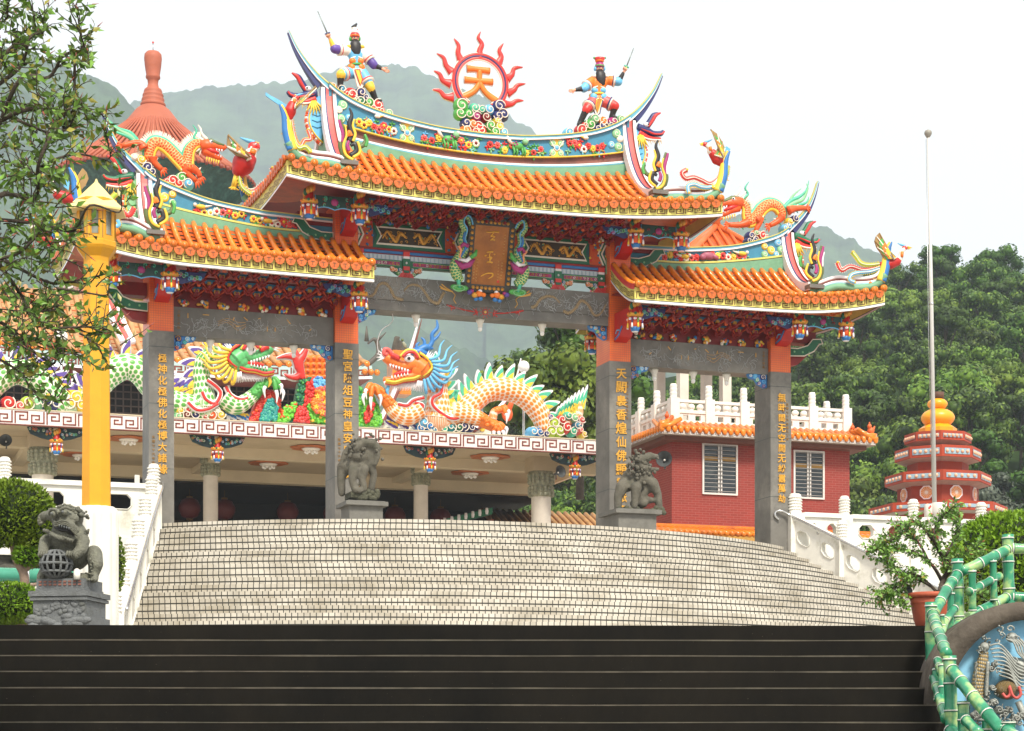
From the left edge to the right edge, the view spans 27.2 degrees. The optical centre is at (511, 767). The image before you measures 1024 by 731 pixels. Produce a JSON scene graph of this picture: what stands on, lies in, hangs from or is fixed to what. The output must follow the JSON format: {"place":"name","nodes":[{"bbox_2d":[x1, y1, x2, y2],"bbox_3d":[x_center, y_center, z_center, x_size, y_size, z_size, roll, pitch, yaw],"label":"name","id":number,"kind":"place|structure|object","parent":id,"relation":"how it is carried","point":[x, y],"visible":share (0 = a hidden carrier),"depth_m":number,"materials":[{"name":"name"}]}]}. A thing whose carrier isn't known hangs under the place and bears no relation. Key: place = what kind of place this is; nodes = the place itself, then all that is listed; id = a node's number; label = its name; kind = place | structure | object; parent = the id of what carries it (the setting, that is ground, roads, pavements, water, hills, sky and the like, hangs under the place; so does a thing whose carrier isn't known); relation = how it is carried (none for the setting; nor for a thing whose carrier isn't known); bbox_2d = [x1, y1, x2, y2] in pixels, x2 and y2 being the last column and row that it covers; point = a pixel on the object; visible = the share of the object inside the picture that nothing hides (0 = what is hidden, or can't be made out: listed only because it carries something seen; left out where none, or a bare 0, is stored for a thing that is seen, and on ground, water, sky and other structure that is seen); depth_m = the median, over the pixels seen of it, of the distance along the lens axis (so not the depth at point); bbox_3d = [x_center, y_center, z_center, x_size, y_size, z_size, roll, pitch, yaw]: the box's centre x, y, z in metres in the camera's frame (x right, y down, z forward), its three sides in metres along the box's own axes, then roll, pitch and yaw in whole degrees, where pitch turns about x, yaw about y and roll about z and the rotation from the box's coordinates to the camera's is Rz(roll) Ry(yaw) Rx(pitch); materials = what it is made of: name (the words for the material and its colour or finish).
{"place":"outdoors","nodes":[
{"label":"outdoors","id":0,"kind":"place"},
{"bbox_2d":[0,282,385,420],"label":"hall","id":1,"kind":"structure","parent":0,"point":[125,396],"depth_m":83.18,"materials":[{"name":"tile"}]},
{"bbox_2d":[0,46,493,412],"bbox_3d":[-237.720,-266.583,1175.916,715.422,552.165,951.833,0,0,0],"label":"mountain","id":2,"kind":"structure","parent":0,"point":[468,363],"depth_m":1420.25,"materials":[{"name":"plant"}]},
{"bbox_2d":[0,407,595,522],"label":"temple hall","id":3,"kind":"structure","parent":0,"point":[416,478],"depth_m":76.55,"materials":[{"name":"stone"}]},
{"bbox_2d":[0,390,82,411],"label":"cloud","id":4,"kind":"structure","parent":3,"relation":"on","point":[11,402],"depth_m":69.95,"materials":[{"name":"ceramic"}]},
{"bbox_2d":[0,336,284,418],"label":"great dragon","id":5,"kind":"object","parent":3,"relation":"on","point":[236,362],"visible":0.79,"depth_m":71.70,"materials":[{"name":"ceramic"}]},
{"bbox_2d":[179,489,200,521],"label":"paper lantern","id":6,"kind":"object","parent":3,"relation":"hanging from","point":[189,507],"visible":0.95,"depth_m":81.11,"materials":[{"name":"red paper"}]},
{"bbox_2d":[174,384,249,420],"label":"cloud","id":7,"kind":"structure","parent":3,"relation":"on","point":[217,413],"depth_m":71.83,"materials":[{"name":"ceramic"}]},
{"bbox_2d":[249,349,382,427],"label":"pearl rockery","id":8,"kind":"object","parent":3,"relation":"on","point":[306,405],"visible":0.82,"depth_m":73.03,"materials":[{"name":"ceramic"}]},
{"bbox_2d":[383,415,478,432],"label":"cloud","id":9,"kind":"structure","parent":3,"relation":"on","point":[423,424],"depth_m":74.34,"materials":[{"name":"ceramic"}]},
{"bbox_2d":[379,318,521,433],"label":"ridge","id":10,"kind":"structure","parent":3,"relation":"on","point":[394,394],"depth_m":86.35,"materials":[{"name":"ceramic"}]},
{"bbox_2d":[387,336,410,397],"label":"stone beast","id":11,"kind":"object","parent":10,"relation":"on","point":[397,347],"visible":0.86,"depth_m":86.55,"materials":[{"name":"ceramic"}]},
{"bbox_2d":[361,320,587,434],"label":"great dragon","id":12,"kind":"object","parent":3,"relation":"on","point":[446,403],"visible":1,"depth_m":74.55,"materials":[{"name":"ceramic"}]},
{"bbox_2d":[524,412,586,438],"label":"cloud","id":13,"kind":"structure","parent":3,"relation":"on","point":[567,429],"depth_m":75.95,"materials":[{"name":"ceramic"}]},
{"bbox_2d":[130,63,535,357],"bbox_3d":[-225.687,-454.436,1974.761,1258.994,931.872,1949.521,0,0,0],"label":"mountain","id":14,"kind":"structure","parent":0,"point":[237,111],"depth_m":2550.52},
{"bbox_2d":[0,0,1023,267],"label":"sky","id":15,"kind":"structure","parent":0,"point":[842,95],"materials":[{"name":"white"}]},
{"bbox_2d":[472,338,595,438],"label":"woodland tree","id":16,"kind":"object","parent":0,"point":[573,368],"visible":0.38,"depth_m":94.31,"materials":[{"name":"green plant"}]},
{"bbox_2d":[526,326,653,499],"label":"woodland tree","id":17,"kind":"object","parent":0,"point":[640,385],"visible":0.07,"depth_m":99.82,"materials":[{"name":"green plant"}]},
{"bbox_2d":[486,211,1023,380],"bbox_3d":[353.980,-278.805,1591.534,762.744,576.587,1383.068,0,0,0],"label":"mountain","id":18,"kind":"structure","parent":0,"point":[503,339],"depth_m":2012.23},
{"bbox_2d":[491,329,1023,502],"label":"hillside","id":19,"kind":"structure","parent":0,"point":[1013,464],"depth_m":195.96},
{"bbox_2d":[53,41,255,361],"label":"round pagoda","id":20,"kind":"object","parent":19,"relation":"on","point":[151,113],"visible":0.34,"depth_m":107.57,"materials":[{"name":"tile"}]},
{"bbox_2d":[561,491,595,514],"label":"woodland tree","id":21,"kind":"object","parent":19,"relation":"on","point":[587,503],"visible":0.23,"depth_m":140.50,"materials":[{"name":"green plant"}]},
{"bbox_2d":[791,381,832,411],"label":"woodland tree","id":22,"kind":"object","parent":19,"relation":"on","point":[799,394],"visible":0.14,"depth_m":174.16,"materials":[{"name":"green plant"}]},
{"bbox_2d":[791,339,849,386],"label":"woodland tree","id":23,"kind":"object","parent":19,"relation":"on","point":[811,370],"visible":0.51,"depth_m":192.31,"materials":[{"name":"green plant"}]},
{"bbox_2d":[805,370,888,418],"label":"woodland tree","id":24,"kind":"object","parent":19,"relation":"on","point":[842,384],"visible":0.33,"depth_m":171.83,"materials":[{"name":"green plant"}]},
{"bbox_2d":[831,355,878,375],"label":"woodland tree","id":25,"kind":"object","parent":19,"relation":"on","point":[852,363],"visible":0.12,"depth_m":191.34,"materials":[{"name":"green plant"}]},
{"bbox_2d":[829,312,887,367],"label":"woodland tree","id":26,"kind":"object","parent":19,"relation":"on","point":[872,323],"visible":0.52,"depth_m":198.04,"materials":[{"name":"green plant"}]},
{"bbox_2d":[831,401,886,441],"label":"woodland tree","id":27,"kind":"object","parent":19,"relation":"on","point":[862,417],"visible":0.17,"depth_m":157.38,"materials":[{"name":"green plant"}]},
{"bbox_2d":[850,474,883,503],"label":"woodland tree","id":28,"kind":"object","parent":19,"relation":"on","point":[861,488],"visible":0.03,"depth_m":139.65,"materials":[{"name":"green plant"}]},
{"bbox_2d":[850,446,885,486],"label":"woodland tree","id":29,"kind":"object","parent":19,"relation":"on","point":[867,455],"visible":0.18,"depth_m":151.59,"materials":[{"name":"green plant"}]},
{"bbox_2d":[839,364,896,398],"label":"woodland tree","id":30,"kind":"object","parent":19,"relation":"on","point":[856,372],"visible":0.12,"depth_m":182.77,"materials":[{"name":"green plant"}]},
{"bbox_2d":[849,388,897,434],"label":"woodland tree","id":31,"kind":"object","parent":19,"relation":"on","point":[864,398],"visible":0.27,"depth_m":163.44,"materials":[{"name":"green plant"}]},
{"bbox_2d":[850,492,896,531],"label":"woodland tree","id":32,"kind":"object","parent":19,"relation":"on","point":[863,507],"visible":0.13,"depth_m":132.44,"materials":[{"name":"green plant"}]},
{"bbox_2d":[850,456,906,496],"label":"woodland tree","id":33,"kind":"object","parent":19,"relation":"on","point":[889,466],"visible":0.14,"depth_m":141.66,"materials":[{"name":"green plant"}]},
{"bbox_2d":[875,394,921,431],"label":"woodland tree","id":34,"kind":"object","parent":19,"relation":"on","point":[906,406],"visible":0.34,"depth_m":164.87,"materials":[{"name":"green plant"}]},
{"bbox_2d":[873,287,927,333],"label":"woodland tree","id":35,"kind":"object","parent":19,"relation":"on","point":[889,311],"visible":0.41,"depth_m":218.33,"materials":[{"name":"green plant"}]},
{"bbox_2d":[885,261,926,292],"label":"woodland tree","id":36,"kind":"object","parent":19,"relation":"on","point":[903,279],"visible":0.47,"depth_m":235.12,"materials":[{"name":"green plant"}]},
{"bbox_2d":[888,313,929,352],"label":"woodland tree","id":37,"kind":"object","parent":19,"relation":"on","point":[906,330],"visible":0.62,"depth_m":200.34,"materials":[{"name":"green plant"}]},
{"bbox_2d":[879,344,954,399],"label":"woodland tree","id":38,"kind":"object","parent":19,"relation":"on","point":[900,372],"visible":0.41,"depth_m":174.15,"materials":[{"name":"green plant"}]},
{"bbox_2d":[870,415,976,491],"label":"woodland tree","id":39,"kind":"object","parent":19,"relation":"on","point":[887,444],"visible":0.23,"depth_m":144.60,"materials":[{"name":"green plant"}]},
{"bbox_2d":[898,287,960,336],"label":"woodland tree","id":40,"kind":"object","parent":19,"relation":"on","point":[912,303],"visible":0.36,"depth_m":208.60,"materials":[{"name":"green plant"}]},
{"bbox_2d":[899,303,972,376],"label":"woodland tree","id":41,"kind":"object","parent":19,"relation":"on","point":[948,321],"visible":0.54,"depth_m":183.27,"materials":[{"name":"green plant"}]},
{"bbox_2d":[915,256,956,294],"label":"woodland tree","id":42,"kind":"object","parent":19,"relation":"on","point":[942,267],"visible":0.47,"depth_m":227.72,"materials":[{"name":"green plant"}]},
{"bbox_2d":[915,244,962,283],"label":"woodland tree","id":43,"kind":"object","parent":19,"relation":"on","point":[947,252],"visible":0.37,"depth_m":237.82,"materials":[{"name":"green plant"}]},
{"bbox_2d":[902,362,996,430],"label":"woodland tree","id":44,"kind":"object","parent":19,"relation":"on","point":[955,381],"visible":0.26,"depth_m":165.34,"materials":[{"name":"green plant"}]},
{"bbox_2d":[925,384,1016,470],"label":"woodland tree","id":45,"kind":"object","parent":19,"relation":"on","point":[971,407],"visible":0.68,"depth_m":155.34,"materials":[{"name":"green plant"}]},
{"bbox_2d":[949,323,1002,352],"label":"woodland tree","id":46,"kind":"object","parent":19,"relation":"on","point":[972,336],"visible":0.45,"depth_m":189.83,"materials":[{"name":"green plant"}]},
{"bbox_2d":[949,257,1013,311],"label":"woodland tree","id":47,"kind":"object","parent":19,"relation":"on","point":[978,272],"visible":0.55,"depth_m":226.46,"materials":[{"name":"green plant"}]},
{"bbox_2d":[945,345,1023,375],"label":"woodland tree","id":48,"kind":"object","parent":19,"relation":"on","point":[981,355],"visible":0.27,"depth_m":183.62,"materials":[{"name":"green plant"}]},
{"bbox_2d":[958,289,1017,325],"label":"woodland tree","id":49,"kind":"object","parent":19,"relation":"on","point":[990,305],"visible":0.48,"depth_m":208.32,"materials":[{"name":"green plant"}]},
{"bbox_2d":[967,428,1008,483],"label":"woodland tree","id":50,"kind":"object","parent":19,"relation":"on","point":[987,443],"visible":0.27,"depth_m":148.97,"materials":[{"name":"green plant"}]},
{"bbox_2d":[965,243,1017,305],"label":"woodland tree","id":51,"kind":"object","parent":19,"relation":"on","point":[1004,254],"visible":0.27,"depth_m":232.68,"materials":[{"name":"green plant"}]},
{"bbox_2d":[970,276,1023,324],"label":"woodland tree","id":52,"kind":"object","parent":19,"relation":"on","point":[1002,287],"visible":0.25,"depth_m":215.58,"materials":[{"name":"green plant"}]},
{"bbox_2d":[979,479,1022,519],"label":"woodland tree","id":53,"kind":"object","parent":19,"relation":"on","point":[990,493],"visible":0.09,"depth_m":132.62,"materials":[{"name":"green plant"}]},
{"bbox_2d":[990,357,1023,420],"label":"woodland tree","id":54,"kind":"object","parent":19,"relation":"on","point":[1011,373],"visible":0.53,"depth_m":175.25,"materials":[{"name":"green plant"}]},
{"bbox_2d":[991,310,1023,363],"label":"woodland tree","id":55,"kind":"object","parent":19,"relation":"on","point":[1012,334],"visible":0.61,"depth_m":191.75,"materials":[{"name":"green plant"}]},
{"bbox_2d":[991,470,1023,508],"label":"woodland tree","id":56,"kind":"object","parent":19,"relation":"on","point":[1003,483],"visible":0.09,"depth_m":142.97,"materials":[{"name":"green plant"}]},
{"bbox_2d":[1002,392,1023,469],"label":"woodland tree","id":57,"kind":"object","parent":19,"relation":"on","point":[1016,404],"visible":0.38,"depth_m":166.16,"materials":[{"name":"green plant"}]},
{"bbox_2d":[1006,470,1023,510],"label":"woodland tree","id":58,"kind":"object","parent":19,"relation":"on","point":[1017,478],"visible":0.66,"depth_m":136.38,"materials":[{"name":"green plant"}]},
{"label":"plaza","id":59,"kind":"structure","parent":0,"visible":0},
{"bbox_2d":[0,614,26,624],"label":"ground cover","id":60,"kind":"object","parent":59,"relation":"on","point":[15,621],"visible":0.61,"depth_m":26.74,"materials":[{"name":"green plant"}]},
{"bbox_2d":[0,580,35,619],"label":"clipped bush","id":61,"kind":"object","parent":60,"relation":"on","point":[15,599],"visible":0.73,"depth_m":26.56,"materials":[{"name":"green plant"}]},
{"bbox_2d":[0,476,56,624],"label":"topiary tree","id":62,"kind":"object","parent":60,"relation":"on","point":[25,504],"visible":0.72,"depth_m":26.76,"materials":[{"name":"green plant"}]},
{"bbox_2d":[24,578,109,624],"bbox_3d":[-5.020,-1.812,23.989,0.793,0.611,0.726,0,0,10],"label":"lion pedestal","id":63,"kind":"object","parent":59,"relation":"on","point":[72,601],"visible":0.94,"depth_m":23.70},
{"bbox_2d":[37,503,102,582],"bbox_3d":[-5.022,-2.526,23.898,0.786,0.907,0.703,0,0,10],"label":"guardian lion","id":64,"kind":"object","parent":63,"relation":"on","point":[66,538],"visible":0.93,"depth_m":23.75},
{"bbox_2d":[66,179,125,624],"bbox_3d":[-5.901,-4.901,30.000,0.831,6.902,0.907,0,0,0],"label":"lamp post","id":65,"kind":"object","parent":59,"relation":"on","point":[102,523],"visible":0.72,"depth_m":29.82,"materials":[{"name":"yellow paint"}]},
{"bbox_2d":[0,555,914,593],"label":"retaining wall","id":66,"kind":"structure","parent":59,"relation":"on","point":[6,561],"depth_m":50.85,"materials":[{"name":"stone"}]},
{"bbox_2d":[0,567,73,587],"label":"glazed pipe","id":67,"kind":"object","parent":66,"relation":"attached to","point":[9,574],"depth_m":49.87,"materials":[{"name":"ceramic"}]},
{"bbox_2d":[134,519,914,625],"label":"tiled steps","id":68,"kind":"structure","parent":59,"relation":"on","point":[355,572],"depth_m":49.16,"materials":[{"name":"tile"}]},
{"bbox_2d":[119,475,160,624],"bbox_3d":[-8.513,-4.486,47.915,0.392,5.166,8.379,0,0,-4],"label":"stair balustrade","id":69,"kind":"object","parent":68,"relation":"on","point":[134,544],"visible":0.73,"depth_m":48.14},
{"bbox_2d":[788,493,966,614],"bbox_3d":[11.312,-4.155,54.450,10.067,6.610,0.437,0,0,41],"label":"stair balustrade","id":70,"kind":"object","parent":68,"relation":"on","point":[839,565],"visible":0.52,"depth_m":56.52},
{"bbox_2d":[908,591,946,625],"bbox_3d":[4.486,-1.659,22.600,0.508,0.418,0.508,0,0,0],"label":"plant pot","id":71,"kind":"object","parent":59,"relation":"on","point":[918,600],"visible":0.54,"depth_m":22.45,"materials":[{"name":"ceramic"}]},
{"bbox_2d":[855,494,1002,615],"bbox_3d":[4.453,-2.265,22.596,1.601,1.310,0.673,0,0,0],"label":"potted shrub","id":72,"kind":"object","parent":71,"relation":"in","point":[885,551],"visible":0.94,"depth_m":22.56,"materials":[{"name":"green plant"}]},
{"bbox_2d":[939,508,1023,612],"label":"clipped bush","id":73,"kind":"object","parent":59,"relation":"on","point":[991,527],"visible":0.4,"depth_m":26.50,"materials":[{"name":"green plant"}]},
{"label":"ground","id":74,"kind":"structure","parent":0,"visible":0},
{"bbox_2d":[0,0,154,413],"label":"overhanging tree","id":75,"kind":"object","parent":74,"relation":"on","point":[57,351],"visible":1,"depth_m":16.43,"materials":[{"name":"green plant"}]},
{"bbox_2d":[0,625,977,730],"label":"dark steps","id":76,"kind":"structure","parent":74,"relation":"on","point":[418,678],"depth_m":20.70,"materials":[{"name":"stone"}]},
{"bbox_2d":[924,534,1023,730],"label":"bamboo railing","id":77,"kind":"object","parent":76,"relation":"on","point":[947,678],"visible":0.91,"depth_m":20.76,"materials":[{"name":"ceramic"}]},
{"bbox_2d":[919,602,1023,730],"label":"relief wall","id":78,"kind":"structure","parent":74,"relation":"on","point":[987,647],"depth_m":20.30,"materials":[{"name":"concrete"}]},
{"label":"terrace","id":79,"kind":"structure","parent":0,"visible":0},
{"bbox_2d":[0,457,161,555],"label":"terrace balustrade","id":80,"kind":"object","parent":79,"relation":"on","point":[70,491],"visible":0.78,"depth_m":51.57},
{"bbox_2d":[336,500,387,518],"bbox_3d":[-3.702,-6.260,52.094,1.060,0.520,1.060,0,0,-19],"label":"lion pedestal","id":81,"kind":"object","parent":79,"relation":"on","point":[358,509],"visible":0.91,"depth_m":51.68,"materials":[{"name":"stone"}]},
{"bbox_2d":[337,433,383,500],"bbox_3d":[-3.732,-7.370,52.022,1.099,1.688,0.757,0,0,-19],"label":"stone lion","id":82,"kind":"object","parent":81,"relation":"on","point":[360,458],"visible":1,"depth_m":51.83},
{"bbox_2d":[49,30,891,550],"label":"gate","id":83,"kind":"structure","parent":79,"relation":"on","point":[297,246],"depth_m":54.37,"materials":[{"name":"orange stone"}]},
{"bbox_2d":[41,169,136,228],"bbox_3d":[-10.023,-13.440,49.907,2.340,1.439,0.350,0,0,-19],"label":"phoenix","id":84,"kind":"object","parent":83,"relation":"on","point":[83,182],"visible":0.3,"depth_m":49.91,"materials":[{"name":"ceramic"}]},
{"bbox_2d":[107,117,226,190],"bbox_3d":[-8.605,-15.226,52.566,3.061,1.688,0.429,0,0,-19],"label":"ridge dragon","id":85,"kind":"object","parent":83,"relation":"on","point":[180,157],"visible":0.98,"depth_m":52.55,"materials":[{"name":"ceramic"}]},
{"bbox_2d":[226,134,273,196],"bbox_3d":[-6.843,-15.797,55.656,1.430,1.572,0.722,0,0,-19],"label":"phoenix","id":86,"kind":"object","parent":83,"relation":"on","point":[243,162],"visible":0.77,"depth_m":55.49,"materials":[{"name":"ceramic"}]},
{"bbox_2d":[265,86,316,152],"bbox_3d":[-5.326,-15.665,51.031,1.217,1.644,0.346,0,0,-19],"label":"phoenix","id":87,"kind":"object","parent":83,"relation":"on","point":[292,106],"visible":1,"depth_m":51.04,"materials":[{"name":"ceramic"}]},
{"bbox_2d":[317,11,392,113],"bbox_3d":[-4.043,-17.932,54.113,2.018,2.522,0.539,0,0,-19],"label":"warrior statue","id":88,"kind":"object","parent":83,"relation":"on","point":[356,52],"visible":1,"depth_m":54.00,"materials":[{"name":"ceramic"}]},
{"bbox_2d":[432,31,525,133],"bbox_3d":[-0.850,-17.831,55.235,2.561,2.816,0.356,0,0,-19],"label":"sun emblem","id":89,"kind":"object","parent":83,"relation":"attached to","point":[493,116],"visible":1,"depth_m":55.16,"materials":[{"name":"ceramic"}]},
{"bbox_2d":[449,215,529,302],"bbox_3d":[-0.546,-13.042,54.268,2.148,2.080,0.730,0,0,-19],"label":"name plaque","id":90,"kind":"object","parent":83,"relation":"attached to","point":[489,253],"visible":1,"depth_m":54.29,"materials":[{"name":"brown wood"}]},
{"bbox_2d":[562,48,633,133],"bbox_3d":[2.274,-17.924,56.277,1.965,2.568,0.538,0,0,-19],"label":"warrior statue","id":91,"kind":"object","parent":83,"relation":"on","point":[597,83],"visible":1,"depth_m":56.15,"materials":[{"name":"ceramic"}]},
{"bbox_2d":[679,129,729,193],"bbox_3d":[5.007,-15.610,54.570,1.507,1.705,0.347,0,0,-19],"label":"phoenix","id":92,"kind":"object","parent":83,"relation":"on","point":[717,156],"visible":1,"depth_m":54.55,"materials":[{"name":"ceramic"}]},
{"bbox_2d":[722,181,810,242],"bbox_3d":[6.875,-15.234,57.867,2.845,1.943,0.429,0,0,-19],"label":"ridge dragon","id":93,"kind":"object","parent":83,"relation":"on","point":[753,214],"visible":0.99,"depth_m":57.74,"materials":[{"name":"ceramic"}]},
{"bbox_2d":[835,233,911,283],"bbox_3d":[9.700,-13.582,56.601,2.340,1.439,0.351,0,0,-19],"label":"phoenix","id":94,"kind":"object","parent":83,"relation":"on","point":[883,250],"visible":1,"depth_m":56.53,"materials":[{"name":"ceramic"}]},
{"bbox_2d":[480,508,595,525],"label":"side hall","id":95,"kind":"structure","parent":79,"relation":"on","point":[558,517],"depth_m":85.86,"materials":[{"name":"tile"}]},
{"bbox_2d":[598,508,661,529],"bbox_3d":[3.031,-6.290,54.347,1.260,0.580,1.260,0,0,-19],"label":"lion pedestal","id":96,"kind":"object","parent":79,"relation":"on","point":[633,518],"visible":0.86,"depth_m":53.86,"materials":[{"name":"stone"}]},
{"bbox_2d":[614,448,666,515],"bbox_3d":[3.241,-7.309,54.351,1.397,1.755,0.769,0,0,-19],"label":"stone lion","id":97,"kind":"object","parent":96,"relation":"on","point":[640,482],"visible":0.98,"depth_m":54.16},
{"bbox_2d":[631,411,877,540],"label":"brick building","id":98,"kind":"structure","parent":79,"relation":"on","point":[705,478],"depth_m":66.83,"materials":[{"name":"red brick"}]},
{"bbox_2d":[702,443,737,495],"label":"window","id":99,"kind":"structure","parent":98,"relation":"in","point":[719,461],"depth_m":66.71,"materials":[{"name":"white glass"}]},
{"bbox_2d":[654,217,809,422],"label":"roof pavilion","id":100,"kind":"structure","parent":98,"relation":"on","point":[715,234],"depth_m":68.84,"materials":[{"name":"tile"}]},
{"bbox_2d":[631,383,851,435],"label":"rooftop balustrade","id":101,"kind":"object","parent":98,"relation":"on","point":[707,411],"visible":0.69,"depth_m":67.49,"materials":[{"name":"concrete"}]},
{"bbox_2d":[793,450,824,499],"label":"window","id":102,"kind":"structure","parent":98,"relation":"in","point":[808,466],"depth_m":67.73,"materials":[{"name":"white glass"}]},
{"bbox_2d":[796,493,986,584],"bbox_3d":[13.534,-6.280,59.635,12.540,2.360,0.340,0,0,-19],"label":"terrace balustrade","id":103,"kind":"object","parent":79,"relation":"on","point":[856,522],"visible":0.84,"depth_m":58.33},
{"bbox_2d":[924,129,936,502],"bbox_3d":[12.283,-12.973,62.000,0.379,11.465,0.224,0,0,0],"label":"flagpole","id":104,"kind":"object","parent":79,"relation":"on","point":[927,133],"visible":0.96,"depth_m":61.96,"materials":[{"name":"metal"}]},
{"bbox_2d":[869,391,1007,539],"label":"furnace tower","id":105,"kind":"structure","parent":79,"relation":"on","point":[957,455],"depth_m":83.80,"materials":[{"name":"brick"}]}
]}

